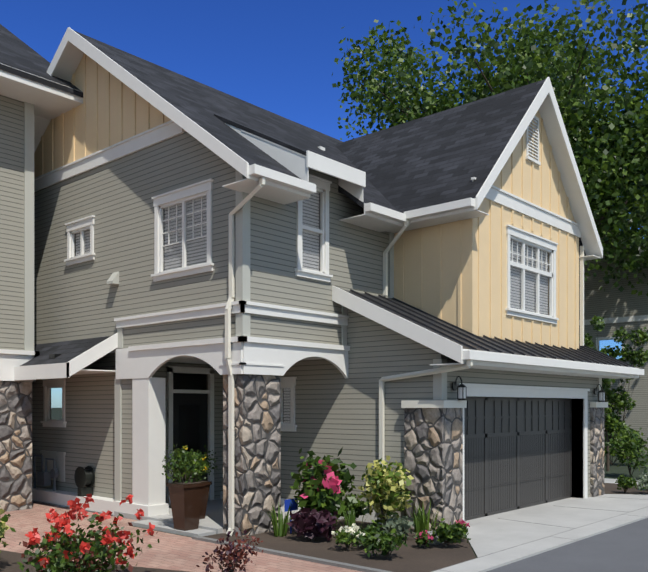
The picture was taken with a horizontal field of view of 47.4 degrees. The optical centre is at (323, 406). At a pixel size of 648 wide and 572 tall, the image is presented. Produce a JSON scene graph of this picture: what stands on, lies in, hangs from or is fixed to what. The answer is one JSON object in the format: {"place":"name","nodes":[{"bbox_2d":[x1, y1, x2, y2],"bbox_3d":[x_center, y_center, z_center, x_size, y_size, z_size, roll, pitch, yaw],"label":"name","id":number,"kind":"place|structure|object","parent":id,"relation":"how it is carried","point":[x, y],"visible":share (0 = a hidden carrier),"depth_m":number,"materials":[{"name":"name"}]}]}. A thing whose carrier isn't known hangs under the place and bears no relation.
{"place":"outdoors","nodes":[
{"label":"outdoors","id":0,"kind":"place"},
{"bbox_2d":[0,95,23,349],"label":"neighbour walls","id":1,"kind":"structure","parent":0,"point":[11,224],"depth_m":13.84,"materials":[{"name":"grey wood"}]},
{"bbox_2d":[24,102,33,350],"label":"corner trim","id":2,"kind":"structure","parent":1,"relation":"attached to","point":[28,226],"depth_m":14.06,"materials":[{"name":"white wood"}]},
{"bbox_2d":[0,63,82,381],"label":"white trim","id":3,"kind":"structure","parent":1,"relation":"attached to","point":[48,102],"depth_m":13.77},
{"bbox_2d":[0,24,82,97],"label":"neighbour roof","id":4,"kind":"structure","parent":1,"relation":"on","point":[17,53],"depth_m":14.05,"materials":[{"name":"grey"}]},
{"bbox_2d":[0,381,31,511],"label":"stone column","id":5,"kind":"structure","parent":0,"point":[15,446],"depth_m":13.90,"materials":[{"name":"grey stone"}]},
{"bbox_2d":[0,550,188,571],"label":"bed soil","id":6,"kind":"structure","parent":0,"point":[9,560],"depth_m":8.95,"materials":[{"name":"brown soil"}]},
{"bbox_2d":[0,506,15,551],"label":"yellow plant","id":7,"kind":"object","parent":6,"relation":"on","point":[3,520],"visible":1,"depth_m":8.81,"materials":[{"name":"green plant"}]},
{"bbox_2d":[17,494,159,571],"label":"bush","id":8,"kind":"object","parent":6,"relation":"on","point":[57,560],"depth_m":7.93,"materials":[{"name":"red plant"}]},
{"bbox_2d":[196,528,263,571],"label":"red-leaved shrub","id":9,"kind":"object","parent":6,"relation":"on","point":[243,554],"depth_m":8.29,"materials":[{"name":"red plant"}]},
{"bbox_2d":[0,502,361,571],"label":"brick pathway","id":10,"kind":"structure","parent":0,"point":[169,551],"depth_m":10.20,"materials":[{"name":"pink brick"}]},
{"bbox_2d":[192,536,391,571],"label":"curb","id":11,"kind":"structure","parent":10,"relation":"on","point":[314,559],"depth_m":9.43,"materials":[{"name":"grey concrete"}]},
{"bbox_2d":[75,218,319,421],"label":"dark house","id":12,"kind":"structure","parent":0,"point":[203,379],"depth_m":15.72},
{"bbox_2d":[34,53,578,349],"bbox_3d":[-0.456,-4.039,14.362,4.815,5.626,12.359,0,0,84],"label":"wall siding","id":13,"kind":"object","parent":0,"point":[454,273],"visible":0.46,"depth_m":13.66,"materials":[{"name":"beige wood"}]},
{"bbox_2d":[505,224,558,323],"bbox_3d":[4.073,-2.522,14.449,0.130,1.660,2.160,0,0,42],"label":"gable window frame","id":14,"kind":"object","parent":13,"relation":"attached to","point":[524,238],"visible":0.77,"depth_m":14.49,"materials":[{"name":"white wood"}]},
{"bbox_2d":[510,240,549,314],"bbox_3d":[4.034,-2.497,14.484,0.005,1.350,1.840,0,0,42],"label":"gable window glass","id":15,"kind":"object","parent":14,"relation":"in","point":[528,298],"visible":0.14,"depth_m":14.48,"materials":[{"name":"glass"}]},
{"bbox_2d":[510,261,552,276],"bbox_3d":[4.047,-2.682,14.472,0.060,0.080,1.880,0,0,42],"label":"window rail","id":16,"kind":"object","parent":14,"relation":"attached to","point":[528,268],"depth_m":14.41,"materials":[{"name":"white wood"}]},
{"bbox_2d":[0,0,647,407],"label":"sky","id":17,"kind":"structure","parent":0,"point":[277,57],"materials":[{"name":"blue"}]},
{"bbox_2d":[202,519,475,571],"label":"bed soil","id":18,"kind":"structure","parent":0,"point":[411,556],"depth_m":9.93,"materials":[{"name":"brown soil"}]},
{"bbox_2d":[268,499,294,536],"bbox_3d":[-0.640,1.657,11.111,0.454,0.581,0.344,0,0,-6],"label":"iris plant","id":19,"kind":"object","parent":18,"relation":"on","point":[279,528],"visible":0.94,"depth_m":11.11,"materials":[{"name":"green plant"}]},
{"bbox_2d":[284,498,297,533],"bbox_3d":[-0.504,1.683,11.295,0.025,0.530,0.280,0,0,42],"label":"yard sign","id":20,"kind":"object","parent":18,"relation":"on","point":[294,505],"visible":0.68,"depth_m":11.29,"materials":[{"name":"blue plastic"}]},
{"bbox_2d":[286,508,337,540],"bbox_3d":[-0.113,1.703,10.715,0.840,0.501,0.688,0,0,42],"label":"purple heuchera","id":21,"kind":"object","parent":18,"relation":"on","point":[311,524],"depth_m":10.58,"materials":[{"name":"purple plant"}]},
{"bbox_2d":[290,447,357,525],"bbox_3d":[0.025,1.286,11.334,0.974,1.332,1.216,0,0,42],"label":"flowering bush","id":22,"kind":"object","parent":18,"relation":"on","point":[323,498],"depth_m":11.06,"materials":[{"name":"green plant"}]},
{"bbox_2d":[331,525,364,550],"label":"plant","id":23,"kind":"object","parent":18,"relation":"on","point":[343,536],"depth_m":9.95,"materials":[{"name":"plant"}]},
{"bbox_2d":[347,523,358,540],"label":"white flowers","id":24,"kind":"object","parent":23,"relation":"attached to","point":[355,527],"depth_m":10.54,"materials":[{"name":"white plant"}]},
{"bbox_2d":[337,493,365,521],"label":"plant","id":25,"kind":"object","parent":18,"relation":"on","point":[359,506],"depth_m":12.05,"materials":[{"name":"green plant"}]},
{"bbox_2d":[337,505,367,527],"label":"ornamental grass","id":26,"kind":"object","parent":18,"relation":"on","point":[351,520],"depth_m":10.75,"materials":[{"name":"green plant"}]},
{"bbox_2d":[355,520,386,548],"bbox_3d":[0.660,1.763,10.167,0.486,0.391,0.617,0,0,42],"label":"plant","id":27,"kind":"object","parent":18,"relation":"on","point":[370,528],"visible":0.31,"depth_m":10.10,"materials":[{"name":"green plant"}]},
{"bbox_2d":[360,529,406,558],"bbox_3d":[0.778,1.766,9.504,0.616,0.376,0.544,0,0,42],"label":"shrub","id":28,"kind":"object","parent":18,"relation":"on","point":[381,541],"depth_m":9.40,"materials":[{"name":"green plant"}]},
{"bbox_2d":[357,455,413,530],"bbox_3d":[0.993,1.370,11.505,1.002,1.198,1.057,0,0,42],"label":"flowering shrub","id":29,"kind":"object","parent":18,"relation":"on","point":[385,480],"depth_m":11.34,"materials":[{"name":"yellow plant"}]},
{"bbox_2d":[382,514,414,536],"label":"shrub","id":30,"kind":"object","parent":18,"relation":"on","point":[399,524],"depth_m":10.69,"materials":[{"name":"green plant"}]},
{"bbox_2d":[404,505,427,532],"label":"ornamental grass","id":31,"kind":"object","parent":18,"relation":"on","point":[416,526],"depth_m":11.38,"materials":[{"name":"green plant"}]},
{"bbox_2d":[413,529,435,547],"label":"pink plant","id":32,"kind":"object","parent":18,"relation":"on","point":[418,541],"depth_m":10.11,"materials":[{"name":"pink plant"}]},
{"bbox_2d":[414,502,440,531],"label":"iris plant","id":33,"kind":"object","parent":18,"relation":"on","point":[423,521],"visible":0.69,"depth_m":10.70,"materials":[{"name":"green plant"}]},
{"bbox_2d":[431,518,470,547],"bbox_3d":[1.725,1.752,10.191,0.388,0.406,0.551,0,0,73],"label":"shrub","id":34,"kind":"object","parent":18,"relation":"on","point":[444,531],"depth_m":10.12,"materials":[{"name":"green plant"}]},
{"bbox_2d":[451,518,469,542],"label":"pink plant","id":35,"kind":"object","parent":18,"relation":"on","point":[466,530],"depth_m":10.62,"materials":[{"name":"pink plant"}]},
{"bbox_2d":[51,408,647,557],"bbox_3d":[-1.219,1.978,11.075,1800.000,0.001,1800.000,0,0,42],"label":"lawn","id":36,"kind":"structure","parent":0,"point":[615,472],"depth_m":23.08,"materials":[{"name":"green plant"}]},
{"bbox_2d":[114,498,299,536],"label":"porch floor","id":37,"kind":"structure","parent":36,"relation":"on","point":[211,523],"depth_m":12.18,"materials":[{"name":"concrete"}]},
{"bbox_2d":[167,481,205,530],"bbox_3d":[-2.152,1.558,11.532,0.430,0.720,0.430,0,0,42],"label":"planter","id":38,"kind":"object","parent":37,"relation":"on","point":[186,501],"visible":0.85,"depth_m":11.41,"materials":[{"name":"ceramic"}]},
{"bbox_2d":[162,444,208,483],"bbox_3d":[-2.196,0.930,11.579,0.684,0.705,0.800,0,0,42],"label":"planter plant","id":39,"kind":"object","parent":38,"relation":"in","point":[181,460],"depth_m":11.50,"materials":[{"name":"green plant"}]},
{"bbox_2d":[173,481,201,483],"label":"planter soil","id":40,"kind":"structure","parent":38,"relation":"on","point":[186,483],"depth_m":11.56,"materials":[{"name":"brown soil"}]},
{"bbox_2d":[177,480,211,518],"bbox_3d":[-2.176,1.568,12.331,0.430,0.620,0.430,0,0,42],"label":"planter","id":41,"kind":"object","parent":37,"relation":"on","point":[205,499],"visible":0.26,"depth_m":12.30,"materials":[{"name":"ceramic"}]},
{"bbox_2d":[174,445,218,480],"bbox_3d":[-2.140,0.991,12.337,0.561,0.704,0.787,0,0,85],"label":"planter plant","id":42,"kind":"object","parent":41,"relation":"in","point":[205,461],"depth_m":12.33,"materials":[{"name":"green plant"}]},
{"bbox_2d":[32,131,597,518],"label":"siding wall","id":43,"kind":"structure","parent":36,"relation":"on","point":[336,411],"depth_m":12.99,"materials":[{"name":"grey wood"}]},
{"bbox_2d":[33,454,58,490],"bbox_3d":[-5.728,1.470,15.175,0.948,0.916,0.160,0,0,42],"label":"gas meter","id":44,"kind":"object","parent":43,"relation":"attached to","point":[44,478],"visible":1,"depth_m":15.13,"materials":[{"name":"grey metal"}]},
{"bbox_2d":[40,450,65,481],"bbox_3d":[-5.581,1.228,15.199,0.960,0.600,0.050,0,0,42],"label":"gas meter panel","id":45,"kind":"object","parent":43,"relation":"attached to","point":[59,457],"visible":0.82,"depth_m":15.06,"materials":[{"name":"grey metal"}]},
{"bbox_2d":[40,378,66,426],"bbox_3d":[-5.538,-0.077,15.187,0.940,1.010,0.130,0,0,42],"label":"window frame","id":46,"kind":"object","parent":43,"relation":"attached to","point":[48,421],"visible":0.85,"depth_m":15.27,"materials":[{"name":"white wood"}]},
{"bbox_2d":[50,388,61,419],"bbox_3d":[-5.503,-0.052,15.226,0.640,0.700,0.005,0,0,42],"label":"window glass","id":47,"kind":"object","parent":46,"relation":"in","point":[57,408],"visible":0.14,"depth_m":15.28,"materials":[{"name":"glass"}]},
{"bbox_2d":[21,336,110,365],"bbox_3d":[-6.134,-0.967,14.834,5.660,0.650,0.970,0,0,42],"label":"pent roof","id":48,"kind":"object","parent":43,"relation":"attached to","point":[69,350],"visible":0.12,"depth_m":13.73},
{"bbox_2d":[49,354,60,357],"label":"pent roof vents","id":49,"kind":"object","parent":48,"relation":"on","point":[53,355],"visible":0.32,"depth_m":13.46,"materials":[{"name":"black metal"}]},
{"bbox_2d":[64,215,94,265],"bbox_3d":[-4.656,-3.152,14.133,1.020,0.820,0.130,0,0,42],"label":"window frame","id":50,"kind":"object","parent":43,"relation":"attached to","point":[81,226],"visible":0.96,"depth_m":14.14,"materials":[{"name":"white wood"}]},
{"bbox_2d":[74,229,89,254],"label":"window blinds","id":51,"kind":"object","parent":50,"relation":"in","point":[84,243],"depth_m":14.20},
{"bbox_2d":[76,230,89,255],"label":"small window","id":52,"kind":"structure","parent":43,"relation":"attached to","point":[87,237],"depth_m":14.21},
{"bbox_2d":[107,272,118,284],"bbox_3d":[-3.800,-2.307,13.290,0.200,0.230,0.130,0,0,42],"label":"vent hood","id":53,"kind":"object","parent":43,"relation":"attached to","point":[113,279],"visible":1,"depth_m":13.25,"materials":[{"name":"white plastic"}]},
{"bbox_2d":[151,178,213,281],"bbox_3d":[-2.305,-2.827,12.037,1.580,1.430,0.130,0,0,42],"label":"window frame","id":54,"kind":"object","parent":43,"relation":"attached to","point":[184,195],"visible":1,"depth_m":12.04,"materials":[{"name":"white wood"}]},
{"bbox_2d":[163,197,206,269],"bbox_3d":[-2.270,-2.802,12.076,1.260,1.120,0.005,0,0,42],"label":"window glass","id":55,"kind":"object","parent":54,"relation":"in","point":[186,236],"depth_m":12.04,"materials":[{"name":"glass"}]},
{"bbox_2d":[164,196,206,270],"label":"back window","id":56,"kind":"structure","parent":43,"relation":"attached to","point":[190,246],"depth_m":12.09,"materials":[{"name":"white"}]},
{"bbox_2d":[173,373,200,389],"bbox_3d":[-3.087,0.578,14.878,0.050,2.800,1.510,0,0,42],"label":"transom window","id":57,"kind":"structure","parent":43,"relation":"attached to","point":[177,381],"depth_m":15.14,"materials":[{"name":"black"}]},
{"bbox_2d":[173,373,206,481],"bbox_3d":[-2.656,0.618,14.494,0.045,2.520,0.910,0,0,42],"label":"front door","id":58,"kind":"structure","parent":43,"relation":"in","point":[190,401],"depth_m":14.50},
{"bbox_2d":[75,31,398,242],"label":"roof","id":59,"kind":"structure","parent":43,"relation":"on","point":[211,110],"depth_m":13.70,"materials":[{"name":"grey"}]},
{"bbox_2d":[284,388,289,422],"bbox_3d":[-0.438,-0.012,14.160,0.380,0.780,0.655,0,0,42],"label":"porch window","id":60,"kind":"structure","parent":43,"relation":"attached to","point":[286,398],"depth_m":13.96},
{"bbox_2d":[281,377,296,431],"bbox_3d":[-0.723,-0.037,13.841,0.600,1.010,0.130,0,0,42],"label":"window","id":61,"kind":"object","parent":43,"relation":"attached to","point":[288,382],"visible":0.5,"depth_m":13.73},
{"bbox_2d":[283,388,289,422],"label":"window blinds","id":62,"kind":"object","parent":61,"relation":"in","point":[286,405],"visible":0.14,"depth_m":13.90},
{"bbox_2d":[14,27,602,379],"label":"roof trim","id":63,"kind":"structure","parent":43,"relation":"attached to","point":[278,187],"depth_m":12.73,"materials":[{"name":"white wood"}]},
{"bbox_2d":[32,120,589,523],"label":"white trim bands","id":64,"kind":"object","parent":43,"relation":"attached to","point":[140,365],"depth_m":12.74,"materials":[{"name":"white wood"}]},
{"bbox_2d":[303,192,318,270],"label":"window blinds","id":65,"kind":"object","parent":43,"relation":"attached to","point":[311,234],"depth_m":12.35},
{"bbox_2d":[303,225,321,233],"bbox_3d":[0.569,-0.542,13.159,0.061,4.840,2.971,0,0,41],"label":"window rail","id":66,"kind":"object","parent":43,"relation":"attached to","point":[312,229],"depth_m":12.24,"materials":[{"name":"white wood"}]},
{"bbox_2d":[295,174,332,281],"bbox_3d":[-0.184,-2.952,12.229,0.130,1.700,0.860,0,0,42],"label":"tall window frame","id":67,"kind":"object","parent":43,"relation":"attached to","point":[323,190],"visible":0.71,"depth_m":12.40,"materials":[{"name":"white wood"}]},
{"bbox_2d":[303,193,320,270],"bbox_3d":[-0.223,-2.927,12.264,0.005,1.390,0.540,0,0,42],"label":"tall window glass","id":68,"kind":"object","parent":67,"relation":"in","point":[314,247],"depth_m":12.30,"materials":[{"name":"glass"}]},
{"bbox_2d":[115,170,601,500],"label":"corner trim","id":69,"kind":"structure","parent":43,"relation":"attached to","point":[243,279],"depth_m":11.54,"materials":[{"name":"grey wood"}]},
{"bbox_2d":[109,285,643,378],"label":"white shed trim","id":70,"kind":"structure","parent":43,"relation":"attached to","point":[486,360],"depth_m":12.15,"materials":[{"name":"white wood"}]},
{"bbox_2d":[340,288,635,367],"bbox_3d":[3.600,-1.430,14.603,2.500,1.255,7.520,0,0,42],"label":"metal roof","id":71,"kind":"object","parent":70,"relation":"on","point":[465,339],"visible":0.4,"depth_m":12.96,"materials":[{"name":"black metal"}]},
{"bbox_2d":[225,177,583,535],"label":"downspouts","id":72,"kind":"object","parent":43,"relation":"attached to","point":[383,380],"visible":0.96,"depth_m":11.16,"materials":[{"name":"white metal"}]},
{"bbox_2d":[319,79,585,256],"bbox_3d":[1.950,-4.838,16.342,6.320,2.968,5.360,0,0,42],"label":"roof cross","id":73,"kind":"object","parent":43,"relation":"on","point":[444,156],"visible":0.25,"depth_m":14.32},
{"bbox_2d":[510,239,547,314],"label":"gable window","id":74,"kind":"structure","parent":43,"relation":"attached to","point":[527,290],"depth_m":14.55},
{"bbox_2d":[525,116,540,165],"bbox_3d":[4.088,-5.237,14.436,0.050,0.930,0.560,0,0,42],"label":"gable vent","id":75,"kind":"object","parent":43,"relation":"attached to","point":[529,158],"visible":0.9,"depth_m":14.44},
{"bbox_2d":[223,374,603,535],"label":"stone columns","id":76,"kind":"structure","parent":36,"relation":"on","point":[433,451],"depth_m":11.54,"materials":[{"name":"grey stone"}]},
{"bbox_2d":[452,376,466,399],"bbox_3d":[2.166,-0.288,11.728,0.225,0.392,0.170,0,0,42],"label":"lamp","id":77,"kind":"object","parent":76,"relation":"on","point":[455,386],"visible":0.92,"depth_m":11.71,"materials":[{"name":"black metal"}]},
{"bbox_2d":[458,387,465,397],"bbox_3d":[2.187,-0.207,11.710,0.124,0.190,0.124,0,0,42],"label":"lantern glass","id":78,"kind":"object","parent":77,"relation":"attached to","point":[461,392],"visible":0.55,"depth_m":11.66,"materials":[{"name":"white glass"}]},
{"bbox_2d":[401,400,607,407],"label":"stone caps","id":79,"kind":"object","parent":76,"relation":"on","point":[433,403],"visible":0.72,"depth_m":11.69,"materials":[{"name":"white stone"}]},
{"bbox_2d":[594,384,604,401],"bbox_3d":[5.999,-0.288,16.027,0.225,0.392,0.170,0,0,42],"label":"lamp","id":80,"kind":"object","parent":76,"relation":"on","point":[596,391],"visible":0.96,"depth_m":16.01,"materials":[{"name":"black metal"}]},
{"bbox_2d":[599,392,604,400],"bbox_3d":[6.020,-0.207,16.009,0.124,0.190,0.124,0,0,42],"label":"lantern glass","id":81,"kind":"object","parent":80,"relation":"attached to","point":[601,396],"visible":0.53,"depth_m":15.96,"materials":[{"name":"white glass"}]},
{"bbox_2d":[464,397,571,520],"bbox_3d":[3.676,0.908,14.059,0.056,2.140,4.870,0,0,42],"label":"garage door","id":82,"kind":"structure","parent":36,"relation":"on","point":[517,453],"depth_m":13.96,"materials":[{"name":"grey wood"}]},
{"bbox_2d":[433,507,647,571],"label":"curb","id":83,"kind":"structure","parent":36,"relation":"on","point":[502,558],"depth_m":10.30,"materials":[{"name":"concrete"}]},
{"bbox_2d":[579,320,647,453],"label":"house walls","id":84,"kind":"structure","parent":36,"relation":"on","point":[636,418],"depth_m":30.65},
{"bbox_2d":[579,235,647,319],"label":"building wall","id":85,"kind":"structure","parent":84,"relation":"on","point":[613,302],"depth_m":31.25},
{"bbox_2d":[579,230,647,359],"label":"background building trim","id":86,"kind":"structure","parent":84,"relation":"attached to","point":[625,319],"depth_m":31.07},
{"bbox_2d":[579,315,647,471],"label":"tree","id":87,"kind":"object","parent":36,"relation":"on","point":[612,419],"depth_m":22.12,"materials":[{"name":"green plant"}]},
{"bbox_2d":[604,420,647,476],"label":"shrub","id":88,"kind":"object","parent":36,"relation":"on","point":[630,445],"depth_m":20.34,"materials":[{"name":"green plant"}]},
{"bbox_2d":[604,424,647,464],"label":"shrub","id":89,"kind":"object","parent":36,"relation":"on","point":[622,440],"depth_m":24.56,"materials":[{"name":"green plant"}]},
{"bbox_2d":[427,531,443,544],"bbox_3d":[1.572,1.878,10.531,0.325,0.207,0.326,0,0,-18],"label":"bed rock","id":90,"kind":"object","parent":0,"point":[435,542],"visible":0.29,"depth_m":10.39,"materials":[{"name":"grey stone"}]},
{"bbox_2d":[332,0,647,295],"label":"tree","id":91,"kind":"object","parent":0,"point":[603,150],"depth_m":25.50,"materials":[{"name":"green plant"}]},
{"bbox_2d":[465,497,583,524],"bbox_3d":[3.670,1.958,14.065,0.620,0.001,4.870,0,0,42],"label":"threshold","id":92,"kind":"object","parent":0,"point":[505,514],"depth_m":13.73,"materials":[{"name":"grey concrete"}]},
{"bbox_2d":[466,494,647,556],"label":"driveway pavement","id":93,"kind":"structure","parent":0,"point":[492,536],"depth_m":12.56,"materials":[{"name":"concrete"}]},
{"bbox_2d":[431,497,647,571],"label":"pavement joints","id":94,"kind":"object","parent":93,"relation":"on","point":[551,535],"visible":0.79,"depth_m":11.93,"materials":[{"name":"grey concrete"}]},
{"bbox_2d":[486,518,647,571],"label":"road asphalt","id":95,"kind":"structure","parent":0,"point":[624,548],"depth_m":9.70,"materials":[{"name":"grey asphalt"}]},
{"bbox_2d":[604,478,639,484],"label":"path pavement","id":96,"kind":"structure","parent":0,"point":[607,480],"depth_m":19.20,"materials":[{"name":"concrete"}]},
{"bbox_2d":[604,483,647,493],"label":"bed soil","id":97,"kind":"structure","parent":0,"point":[610,488],"depth_m":17.12,"materials":[{"name":"brown soil"}]},
{"bbox_2d":[615,474,636,492],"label":"green plant","id":98,"kind":"object","parent":97,"relation":"on","point":[625,482],"depth_m":16.50,"materials":[{"name":"green plant"}]},
{"bbox_2d":[636,471,647,491],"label":"shrub","id":99,"kind":"object","parent":97,"relation":"on","point":[643,481],"depth_m":16.37,"materials":[{"name":"plant"}]},
{"label":"gravel strip","id":100,"kind":"object","parent":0,"visible":0},
{"bbox_2d":[74,466,94,496],"bbox_3d":[-4.595,1.555,14.129,0.424,0.815,0.295,0,0,42],"label":"hose reel","id":101,"kind":"object","parent":100,"relation":"on","point":[83,477],"visible":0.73,"depth_m":14.08,"materials":[{"name":"black"}]}
]}

